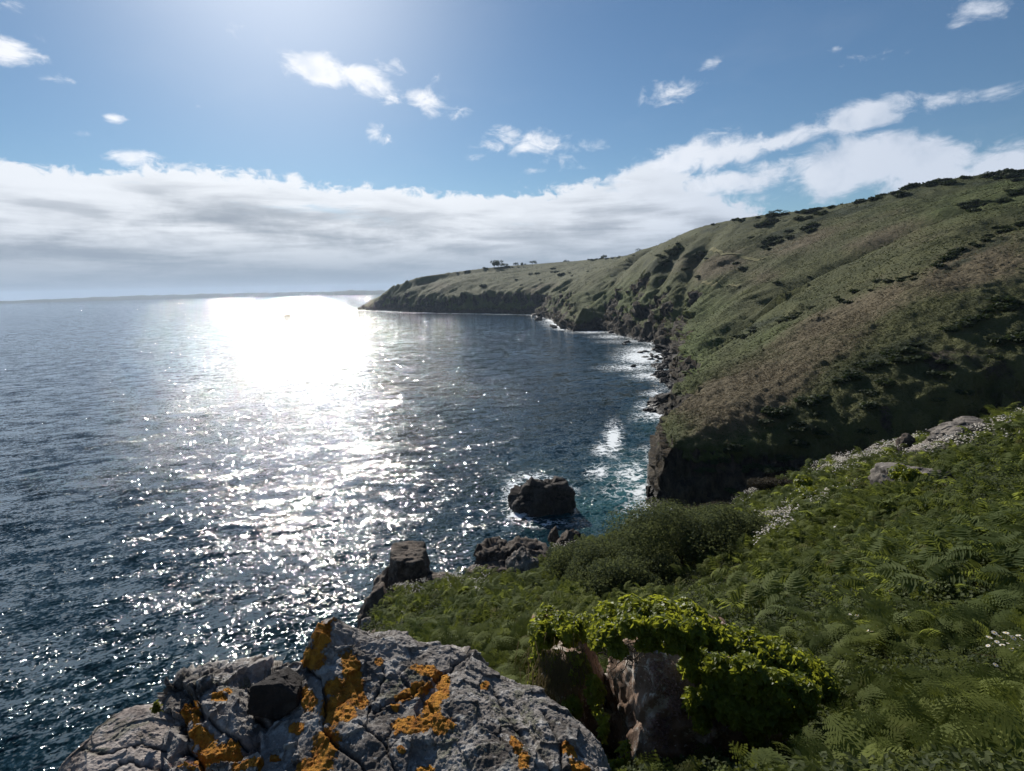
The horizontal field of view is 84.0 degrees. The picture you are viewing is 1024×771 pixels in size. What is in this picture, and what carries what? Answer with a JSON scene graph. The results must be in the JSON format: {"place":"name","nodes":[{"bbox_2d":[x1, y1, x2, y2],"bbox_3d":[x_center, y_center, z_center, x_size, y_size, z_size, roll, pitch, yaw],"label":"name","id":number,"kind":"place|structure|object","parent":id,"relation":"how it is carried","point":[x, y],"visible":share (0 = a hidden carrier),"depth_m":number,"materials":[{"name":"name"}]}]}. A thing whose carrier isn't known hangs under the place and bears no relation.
{"place":"outdoors","nodes":[
{"label":"outdoors","id":0,"kind":"place"},
{"bbox_2d":[0,290,385,302],"bbox_3d":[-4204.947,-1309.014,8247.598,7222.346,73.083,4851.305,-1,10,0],"label":"shore","id":1,"kind":"structure","parent":0,"point":[276,294],"depth_m":7379.86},
{"bbox_2d":[0,295,669,770],"bbox_3d":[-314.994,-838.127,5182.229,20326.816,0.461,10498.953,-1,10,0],"label":"sea","id":2,"kind":"structure","parent":0,"point":[186,483],"depth_m":117.33,"materials":[{"name":"liquid"}]},
{"bbox_2d":[507,476,575,516],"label":"sea stack","id":3,"kind":"object","parent":2,"relation":"in","point":[531,497],"visible":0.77,"depth_m":89.67,"materials":[{"name":"stone"}]},
{"bbox_2d":[0,0,1023,300],"label":"sky","id":4,"kind":"structure","parent":0,"point":[148,147],"materials":[{"name":"blue"}]},
{"bbox_2d":[358,414,1022,742],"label":"slope","id":5,"kind":"structure","parent":0,"point":[906,589],"depth_m":16.85,"materials":[{"name":"plant"}]},
{"bbox_2d":[58,702,177,770],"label":"pale boulder","id":6,"kind":"object","parent":5,"relation":"on","point":[129,739],"visible":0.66,"depth_m":2.42,"materials":[{"name":"stone"}]},
{"bbox_2d":[150,699,162,713],"bbox_3d":[-1.562,1.414,2.503,0.048,0.059,0.054,1,10,15],"label":"rock samphire","id":7,"kind":"object","parent":6,"relation":"on","point":[156,708],"visible":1,"depth_m":2.50,"materials":[{"name":"green plant"}]},
{"bbox_2d":[153,753,199,770],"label":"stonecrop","id":8,"kind":"object","parent":6,"relation":"on","point":[190,762],"visible":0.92,"depth_m":2.27,"materials":[{"name":"green plant"}]},
{"bbox_2d":[157,654,301,770],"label":"craggy rock","id":9,"kind":"object","parent":5,"relation":"on","point":[216,727],"visible":0.61,"depth_m":2.46,"materials":[{"name":"stone"}]},
{"bbox_2d":[247,667,302,719],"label":"dark block","id":10,"kind":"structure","parent":9,"relation":"on","point":[276,695],"depth_m":2.43,"materials":[{"name":"stone"}]},
{"bbox_2d":[361,617,373,630],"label":"grey rock","id":11,"kind":"object","parent":5,"relation":"on","point":[366,619],"visible":0.12,"depth_m":25.96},
{"bbox_2d":[356,582,391,628],"bbox_3d":[-7.046,12.042,29.812,2.366,3.073,2.266,-7,11,-30],"label":"brink rock","id":12,"kind":"object","parent":5,"relation":"on","point":[378,593],"visible":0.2,"depth_m":29.28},
{"bbox_2d":[369,602,391,628],"bbox_3d":[-5.820,10.782,26.582,2.169,0.876,1.872,-1,10,0],"label":"bushlet","id":13,"kind":"object","parent":5,"relation":"on","point":[383,606],"visible":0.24,"depth_m":26.69,"materials":[{"name":"green plant"}]},
{"bbox_2d":[372,541,432,592],"bbox_3d":[-6.457,12.256,34.171,4.147,5.094,2.825,-1,10,0],"label":"dark outcrop","id":14,"kind":"object","parent":5,"relation":"on","point":[410,561],"visible":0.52,"depth_m":33.12,"materials":[{"name":"stone"}]},
{"bbox_2d":[258,616,610,770],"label":"lichened slab","id":15,"kind":"structure","parent":5,"relation":"on","point":[392,700],"depth_m":2.44,"materials":[{"name":"stone"}]},
{"bbox_2d":[422,571,451,585],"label":"rock","id":16,"kind":"object","parent":5,"relation":"on","point":[433,575],"visible":0.25,"depth_m":32.86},
{"bbox_2d":[465,536,550,575],"bbox_3d":[-0.490,12.381,36.515,6.387,4.631,4.322,-1,10,0],"label":"brown outcrop","id":17,"kind":"object","parent":5,"relation":"on","point":[494,552],"visible":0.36,"depth_m":36.24,"materials":[{"name":"stone"}]},
{"bbox_2d":[505,546,538,573],"bbox_3d":[0.607,10.454,33.036,2.011,2.004,2.031,-1,10,0],"label":"grey rock","id":18,"kind":"object","parent":5,"relation":"on","point":[522,559],"visible":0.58,"depth_m":32.81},
{"bbox_2d":[548,526,558,544],"bbox_3d":[2.969,10.781,40.455,0.859,1.552,0.749,8,13,43],"label":"rock spike","id":19,"kind":"object","parent":5,"relation":"on","point":[553,536],"visible":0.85,"depth_m":40.16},
{"bbox_2d":[531,610,605,747],"bbox_3d":[0.694,3.913,6.932,0.886,2.127,1.491,-1,10,0],"label":"ivy covered rock","id":20,"kind":"object","parent":5,"relation":"on","point":[588,721],"visible":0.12,"depth_m":6.57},
{"bbox_2d":[514,602,631,770],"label":"ivy","id":21,"kind":"object","parent":20,"relation":"attached to","point":[568,629],"visible":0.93,"depth_m":6.04,"materials":[{"name":"green plant"}]},
{"bbox_2d":[556,529,580,547],"bbox_3d":[3.940,10.994,38.821,1.600,2.384,1.954,-4,10,-17],"label":"rock slab","id":22,"kind":"object","parent":5,"relation":"on","point":[566,536],"visible":0.25,"depth_m":38.48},
{"bbox_2d":[544,535,607,581],"bbox_3d":[3.071,7.823,24.674,2.991,2.083,2.870,-10,13,-42],"label":"thicket bush","id":23,"kind":"object","parent":5,"relation":"on","point":[561,562],"visible":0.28,"depth_m":24.55,"materials":[{"name":"green plant"}]},
{"bbox_2d":[560,536,624,584],"bbox_3d":[3.159,6.736,20.915,2.778,2.606,2.304,-1,10,0],"label":"thicket bush","id":24,"kind":"object","parent":5,"relation":"on","point":[597,552],"visible":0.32,"depth_m":20.53,"materials":[{"name":"green plant"}]},
{"bbox_2d":[572,507,665,563],"bbox_3d":[5.501,7.099,25.825,4.624,3.698,4.728,7,13,40],"label":"thicket bush","id":25,"kind":"object","parent":5,"relation":"on","point":[608,537],"visible":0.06,"depth_m":25.41,"materials":[{"name":"green plant"}]},
{"bbox_2d":[575,554,673,599],"bbox_3d":[3.332,5.874,17.121,3.072,1.380,1.999,5,11,32],"label":"thicket bush","id":26,"kind":"object","parent":5,"relation":"on","point":[613,574],"visible":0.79,"depth_m":16.99,"materials":[{"name":"green plant"}]},
{"bbox_2d":[612,517,684,565],"bbox_3d":[5.887,6.234,22.363,3.700,2.276,4.051,7,13,41],"label":"thicket bush","id":27,"kind":"object","parent":5,"relation":"on","point":[626,543],"visible":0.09,"depth_m":22.28,"materials":[{"name":"green plant"}]},
{"bbox_2d":[617,545,686,586],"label":"thicket bush","id":28,"kind":"object","parent":5,"relation":"on","point":[654,569],"visible":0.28,"depth_m":18.06,"materials":[{"name":"green plant"}]},
{"bbox_2d":[621,499,697,531],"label":"thicket bush","id":29,"kind":"object","parent":5,"relation":"on","point":[654,510],"visible":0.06,"depth_m":29.15,"materials":[{"name":"green plant"}]},
{"bbox_2d":[611,496,759,569],"bbox_3d":[5.955,5.181,19.224,4.948,2.666,3.780,-5,10,-20],"label":"thicket bush","id":30,"kind":"object","parent":5,"relation":"on","point":[689,536],"visible":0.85,"depth_m":18.89,"materials":[{"name":"green plant"}]},
{"bbox_2d":[360,407,1023,770],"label":"undergrowth","id":31,"kind":"object","parent":5,"relation":"on","point":[915,761],"visible":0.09,"depth_m":6.48,"materials":[{"name":"plant"}]},
{"bbox_2d":[372,402,1023,770],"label":"bracken","id":32,"kind":"object","parent":5,"relation":"on","point":[815,545],"visible":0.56,"depth_m":8.30,"materials":[{"name":"green plant"}]},
{"bbox_2d":[603,614,793,770],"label":"rock","id":33,"kind":"object","parent":5,"relation":"on","point":[633,703],"visible":0.3,"depth_m":5.56,"materials":[{"name":"stone"}]},
{"bbox_2d":[644,653,688,751],"bbox_3d":[1.511,3.086,5.533,0.478,0.941,0.281,-1,10,0],"label":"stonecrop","id":34,"kind":"object","parent":33,"relation":"on","point":[657,727],"visible":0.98,"depth_m":5.47,"materials":[{"name":"green plant"}]},
{"bbox_2d":[586,593,840,756],"bbox_3d":[1.913,2.623,5.610,2.428,1.138,1.367,3,10,22],"label":"ivy","id":35,"kind":"object","parent":33,"relation":"on","point":[734,694],"visible":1,"depth_m":5.20,"materials":[{"name":"green plant"}]},
{"bbox_2d":[385,433,1021,751],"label":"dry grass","id":36,"kind":"structure","parent":5,"relation":"on","point":[853,531],"depth_m":16.92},
{"bbox_2d":[673,500,734,514],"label":"heather bush","id":37,"kind":"object","parent":5,"relation":"on","point":[707,506],"visible":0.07,"depth_m":36.52,"materials":[{"name":"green plant"}]},
{"bbox_2d":[386,407,1023,611],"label":"wildflowers","id":38,"kind":"object","parent":5,"relation":"on","point":[834,464],"visible":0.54,"depth_m":25.50,"materials":[{"name":"white plant"}]},
{"bbox_2d":[690,502,786,538],"bbox_3d":[8.399,5.199,20.786,3.136,1.766,3.998,-10,13,-41],"label":"thicket bush","id":39,"kind":"object","parent":5,"relation":"on","point":[760,520],"visible":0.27,"depth_m":20.41,"materials":[{"name":"green plant"}]},
{"bbox_2d":[743,476,792,491],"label":"heather bush","id":40,"kind":"object","parent":5,"relation":"on","point":[764,483],"visible":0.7,"depth_m":34.36,"materials":[{"name":"brown plant"}]},
{"bbox_2d":[793,474,868,500],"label":"ivy","id":41,"kind":"object","parent":5,"relation":"on","point":[803,483],"visible":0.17,"depth_m":26.25,"materials":[{"name":"green plant"}]},
{"bbox_2d":[895,433,915,452],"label":"dark rock","id":42,"kind":"object","parent":5,"relation":"on","point":[907,438],"visible":0.71,"depth_m":27.77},
{"bbox_2d":[868,462,955,491],"bbox_3d":[13.367,3.279,19.156,2.161,1.234,1.609,-1,10,0],"label":"ivy grown rock","id":43,"kind":"object","parent":5,"relation":"on","point":[879,472],"visible":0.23,"depth_m":19.11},
{"bbox_2d":[887,463,934,489],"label":"ivy","id":44,"kind":"object","parent":43,"relation":"on","point":[906,473],"visible":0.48,"depth_m":18.00,"materials":[{"name":"green plant"}]},
{"bbox_2d":[907,439,960,453],"bbox_3d":[19.633,2.818,25.459,3.252,0.826,1.612,2,10,17],"label":"grey rock","id":45,"kind":"object","parent":5,"relation":"on","point":[925,442],"visible":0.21,"depth_m":25.59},
{"bbox_2d":[926,416,1006,442],"bbox_3d":[21.181,2.315,25.963,4.348,1.589,2.185,0,10,8],"label":"weathered boulder","id":46,"kind":"object","parent":5,"relation":"on","point":[943,429],"visible":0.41,"depth_m":25.82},
{"bbox_2d":[358,171,1023,507],"bbox_3d":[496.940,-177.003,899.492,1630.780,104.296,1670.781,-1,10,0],"label":"hillside","id":47,"kind":"structure","parent":0,"point":[671,466],"depth_m":169.83,"materials":[{"name":"plant"}]},
{"bbox_2d":[647,392,669,406],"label":"rock ledge","id":48,"kind":"object","parent":47,"relation":"on","point":[658,399],"visible":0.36,"depth_m":165.98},
{"bbox_2d":[651,344,669,350],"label":"rock ledge","id":49,"kind":"object","parent":47,"relation":"on","point":[660,347],"visible":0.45,"depth_m":310.78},
{"bbox_2d":[656,372,667,378],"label":"shore boulder","id":50,"kind":"object","parent":47,"relation":"on","point":[661,374],"visible":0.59,"depth_m":217.65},
{"bbox_2d":[650,369,674,376],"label":"rock ledge","id":51,"kind":"object","parent":47,"relation":"on","point":[655,372],"visible":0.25,"depth_m":221.28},
{"bbox_2d":[661,352,678,361],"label":"rock ledge","id":52,"kind":"object","parent":47,"relation":"on","point":[670,357],"visible":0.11,"depth_m":256.04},
{"bbox_2d":[665,380,675,388],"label":"rock ledge","id":53,"kind":"object","parent":47,"relation":"on","point":[669,385],"visible":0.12,"depth_m":197.48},
{"bbox_2d":[728,442,743,447],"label":"gorse bush","id":54,"kind":"object","parent":47,"relation":"on","point":[735,445],"visible":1,"depth_m":91.75,"materials":[{"name":"green plant"}]},
{"bbox_2d":[757,419,774,424],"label":"gorse bush","id":55,"kind":"object","parent":47,"relation":"on","point":[766,422],"visible":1,"depth_m":95.94,"materials":[{"name":"green plant"}]},
{"bbox_2d":[758,464,774,472],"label":"gorse bush","id":56,"kind":"object","parent":47,"relation":"on","point":[765,468],"visible":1,"depth_m":88.04,"materials":[{"name":"green plant"}]},
{"bbox_2d":[760,221,774,225],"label":"gorse bush","id":57,"kind":"object","parent":47,"relation":"on","point":[765,223],"visible":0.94,"depth_m":380.41,"materials":[{"name":"green plant"}]},
{"bbox_2d":[760,406,779,414],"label":"gorse bush","id":58,"kind":"object","parent":47,"relation":"on","point":[767,410],"visible":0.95,"depth_m":97.75,"materials":[{"name":"green plant"}]},
{"bbox_2d":[766,415,785,419],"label":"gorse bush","id":59,"kind":"object","parent":47,"relation":"on","point":[778,417],"visible":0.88,"depth_m":96.62,"materials":[{"name":"green plant"}]},
{"bbox_2d":[771,466,784,472],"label":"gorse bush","id":60,"kind":"object","parent":47,"relation":"on","point":[778,469],"visible":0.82,"depth_m":87.85,"materials":[{"name":"green plant"}]},
{"bbox_2d":[771,407,793,415],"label":"gorse bush","id":61,"kind":"object","parent":47,"relation":"on","point":[783,411],"visible":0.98,"depth_m":96.72,"materials":[{"name":"green plant"}]},
{"bbox_2d":[787,426,801,432],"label":"gorse bush","id":62,"kind":"object","parent":47,"relation":"on","point":[795,429],"visible":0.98,"depth_m":93.41,"materials":[{"name":"green plant"}]},
{"bbox_2d":[791,420,806,425],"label":"gorse bush","id":63,"kind":"object","parent":47,"relation":"on","point":[798,422],"visible":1,"depth_m":94.03,"materials":[{"name":"green plant"}]},
{"bbox_2d":[793,395,805,404],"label":"gorse bush","id":64,"kind":"object","parent":47,"relation":"on","point":[798,399],"visible":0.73,"depth_m":99.09,"materials":[{"name":"green plant"}]},
{"bbox_2d":[789,437,810,445],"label":"gorse bush","id":65,"kind":"object","parent":47,"relation":"on","point":[794,441],"visible":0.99,"depth_m":91.89,"materials":[{"name":"green plant"}]},
{"bbox_2d":[798,426,808,431],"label":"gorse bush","id":66,"kind":"object","parent":47,"relation":"on","point":[804,428],"visible":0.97,"depth_m":93.04,"materials":[{"name":"green plant"}]},
{"bbox_2d":[800,208,818,213],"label":"gorse bush","id":67,"kind":"object","parent":47,"relation":"on","point":[809,210],"visible":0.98,"depth_m":377.42,"materials":[{"name":"green plant"}]},
{"bbox_2d":[800,394,822,406],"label":"gorse bush","id":68,"kind":"object","parent":47,"relation":"on","point":[811,399],"visible":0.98,"depth_m":97.38,"materials":[{"name":"green plant"}]},
{"bbox_2d":[840,372,861,379],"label":"gorse bush","id":69,"kind":"object","parent":47,"relation":"on","point":[855,376],"visible":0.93,"depth_m":100.13,"materials":[{"name":"green plant"}]},
{"bbox_2d":[841,369,864,375],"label":"gorse bush","id":70,"kind":"object","parent":47,"relation":"on","point":[847,372],"visible":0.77,"depth_m":101.41,"materials":[{"name":"green plant"}]},
{"bbox_2d":[857,427,877,434],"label":"gorse bush","id":71,"kind":"object","parent":47,"relation":"on","point":[866,430],"visible":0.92,"depth_m":90.03,"materials":[{"name":"green plant"}]},
{"bbox_2d":[856,363,878,369],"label":"gorse bush","id":72,"kind":"object","parent":47,"relation":"on","point":[865,366],"visible":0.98,"depth_m":102.90,"materials":[{"name":"green plant"}]},
{"bbox_2d":[858,388,877,395],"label":"gorse bush","id":73,"kind":"object","parent":47,"relation":"on","point":[867,391],"visible":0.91,"depth_m":96.24,"materials":[{"name":"green plant"}]},
{"bbox_2d":[858,401,881,409],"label":"gorse bush","id":74,"kind":"object","parent":47,"relation":"on","point":[867,405],"visible":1,"depth_m":93.01,"materials":[{"name":"green plant"}]},
{"bbox_2d":[868,195,882,201],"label":"gorse bush","id":75,"kind":"object","parent":47,"relation":"on","point":[871,198],"visible":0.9,"depth_m":328.80,"materials":[{"name":"green plant"}]},
{"bbox_2d":[868,360,891,366],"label":"gorse bush","id":76,"kind":"object","parent":47,"relation":"on","point":[880,363],"visible":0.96,"depth_m":102.31,"materials":[{"name":"green plant"}]},
{"bbox_2d":[874,378,896,386],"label":"gorse bush","id":77,"kind":"object","parent":47,"relation":"on","point":[885,382],"visible":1,"depth_m":95.92,"materials":[{"name":"green plant"}]},
{"bbox_2d":[880,348,898,355],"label":"gorse bush","id":78,"kind":"object","parent":47,"relation":"on","point":[885,352],"visible":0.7,"depth_m":105.61,"materials":[{"name":"green plant"}]},
{"bbox_2d":[883,353,901,358],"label":"gorse bush","id":79,"kind":"object","parent":47,"relation":"on","point":[891,356],"visible":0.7,"depth_m":103.15,"materials":[{"name":"green plant"}]},
{"bbox_2d":[888,357,914,363],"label":"gorse bush","id":80,"kind":"object","parent":47,"relation":"on","point":[900,360],"visible":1,"depth_m":100.60,"materials":[{"name":"green plant"}]},
{"bbox_2d":[894,190,911,197],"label":"gorse bush","id":81,"kind":"object","parent":47,"relation":"on","point":[901,194],"visible":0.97,"depth_m":306.09,"materials":[{"name":"green plant"}]},
{"bbox_2d":[898,184,913,189],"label":"gorse bush","id":82,"kind":"object","parent":47,"relation":"on","point":[907,187],"visible":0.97,"depth_m":321.75,"materials":[{"name":"green plant"}]},
{"bbox_2d":[897,346,918,354],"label":"gorse bush","id":83,"kind":"object","parent":47,"relation":"on","point":[906,349],"visible":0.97,"depth_m":103.18,"materials":[{"name":"green plant"}]},
{"bbox_2d":[904,353,932,360],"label":"gorse bush","id":84,"kind":"object","parent":47,"relation":"on","point":[921,357],"visible":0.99,"depth_m":100.41,"materials":[{"name":"green plant"}]},
{"bbox_2d":[920,179,938,185],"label":"gorse bush","id":85,"kind":"object","parent":47,"relation":"on","point":[934,181],"visible":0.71,"depth_m":310.92,"materials":[{"name":"green plant"}]},
{"bbox_2d":[924,369,952,376],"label":"gorse bush","id":86,"kind":"object","parent":47,"relation":"on","point":[932,373],"visible":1,"depth_m":96.41,"materials":[{"name":"green plant"}]},
{"bbox_2d":[931,262,945,266],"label":"gorse bush","id":87,"kind":"object","parent":47,"relation":"on","point":[935,264],"visible":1,"depth_m":144.76,"materials":[{"name":"green plant"}]},
{"bbox_2d":[935,359,955,364],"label":"gorse bush","id":88,"kind":"object","parent":47,"relation":"on","point":[945,361],"visible":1,"depth_m":97.70,"materials":[{"name":"green plant"}]},
{"bbox_2d":[938,255,957,259],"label":"gorse bush","id":89,"kind":"object","parent":47,"relation":"on","point":[947,257],"visible":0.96,"depth_m":152.66,"materials":[{"name":"green plant"}]},
{"bbox_2d":[942,179,956,185],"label":"gorse bush","id":90,"kind":"object","parent":47,"relation":"on","point":[949,182],"visible":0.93,"depth_m":297.86,"materials":[{"name":"green plant"}]},
{"bbox_2d":[937,324,962,331],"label":"gorse bush","id":91,"kind":"object","parent":47,"relation":"on","point":[955,328],"visible":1,"depth_m":106.23,"materials":[{"name":"green plant"}]},
{"bbox_2d":[955,320,973,326],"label":"gorse bush","id":92,"kind":"object","parent":47,"relation":"on","point":[966,324],"visible":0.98,"depth_m":106.49,"materials":[{"name":"green plant"}]},
{"bbox_2d":[955,389,974,395],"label":"gorse bush","id":93,"kind":"object","parent":47,"relation":"on","point":[967,392],"visible":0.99,"depth_m":92.35,"materials":[{"name":"green plant"}]},
{"bbox_2d":[960,204,977,208],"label":"gorse bush","id":94,"kind":"object","parent":47,"relation":"on","point":[968,206],"visible":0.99,"depth_m":228.90,"materials":[{"name":"green plant"}]},
{"bbox_2d":[960,314,982,321],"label":"gorse bush","id":95,"kind":"object","parent":47,"relation":"on","point":[967,318],"visible":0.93,"depth_m":107.64,"materials":[{"name":"green plant"}]},
{"bbox_2d":[973,314,993,319],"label":"gorse bush","id":96,"kind":"object","parent":47,"relation":"on","point":[984,317],"visible":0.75,"depth_m":107.66,"materials":[{"name":"green plant"}]},
{"bbox_2d":[978,308,995,313],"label":"gorse bush","id":97,"kind":"object","parent":47,"relation":"on","point":[989,310],"visible":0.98,"depth_m":111.28,"materials":[{"name":"green plant"}]},
{"bbox_2d":[979,171,999,177],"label":"gorse bush","id":98,"kind":"object","parent":47,"relation":"on","point":[987,174],"visible":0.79,"depth_m":294.83,"materials":[{"name":"green plant"}]},
{"bbox_2d":[985,354,1002,358],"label":"gorse bush","id":99,"kind":"object","parent":47,"relation":"on","point":[996,356],"visible":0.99,"depth_m":97.13,"materials":[{"name":"green plant"}]},
{"bbox_2d":[989,339,1001,343],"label":"gorse bush","id":100,"kind":"object","parent":47,"relation":"on","point":[995,341],"visible":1,"depth_m":100.85,"materials":[{"name":"green plant"}]},
{"bbox_2d":[984,295,1017,302],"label":"gorse bush","id":101,"kind":"object","parent":47,"relation":"on","point":[1001,298],"visible":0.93,"depth_m":113.95,"materials":[{"name":"green plant"}]},
{"bbox_2d":[987,302,1019,311],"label":"gorse bush","id":102,"kind":"object","parent":47,"relation":"on","point":[1008,307],"visible":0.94,"depth_m":111.19,"materials":[{"name":"green plant"}]},
{"bbox_2d":[994,198,1013,202],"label":"gorse bush","id":103,"kind":"object","parent":47,"relation":"on","point":[999,200],"visible":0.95,"depth_m":204.50,"materials":[{"name":"green plant"}]},
{"bbox_2d":[999,168,1019,175],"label":"gorse bush","id":104,"kind":"object","parent":47,"relation":"on","point":[1004,171],"visible":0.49,"depth_m":285.38,"materials":[{"name":"green plant"}]},
{"bbox_2d":[1001,172,1022,178],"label":"gorse bush","id":105,"kind":"object","parent":47,"relation":"on","point":[1011,175],"visible":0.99,"depth_m":279.00,"materials":[{"name":"green plant"}]},
{"bbox_2d":[1004,331,1023,342],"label":"gorse bush","id":106,"kind":"object","parent":47,"relation":"on","point":[1016,337],"visible":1,"depth_m":100.32,"materials":[{"name":"green plant"}]},
{"bbox_2d":[701,280,739,288],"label":"path","id":107,"kind":"structure","parent":0,"point":[716,285],"depth_m":322.61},
{"bbox_2d":[704,247,764,260],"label":"path","id":108,"kind":"structure","parent":0,"point":[713,249],"depth_m":349.38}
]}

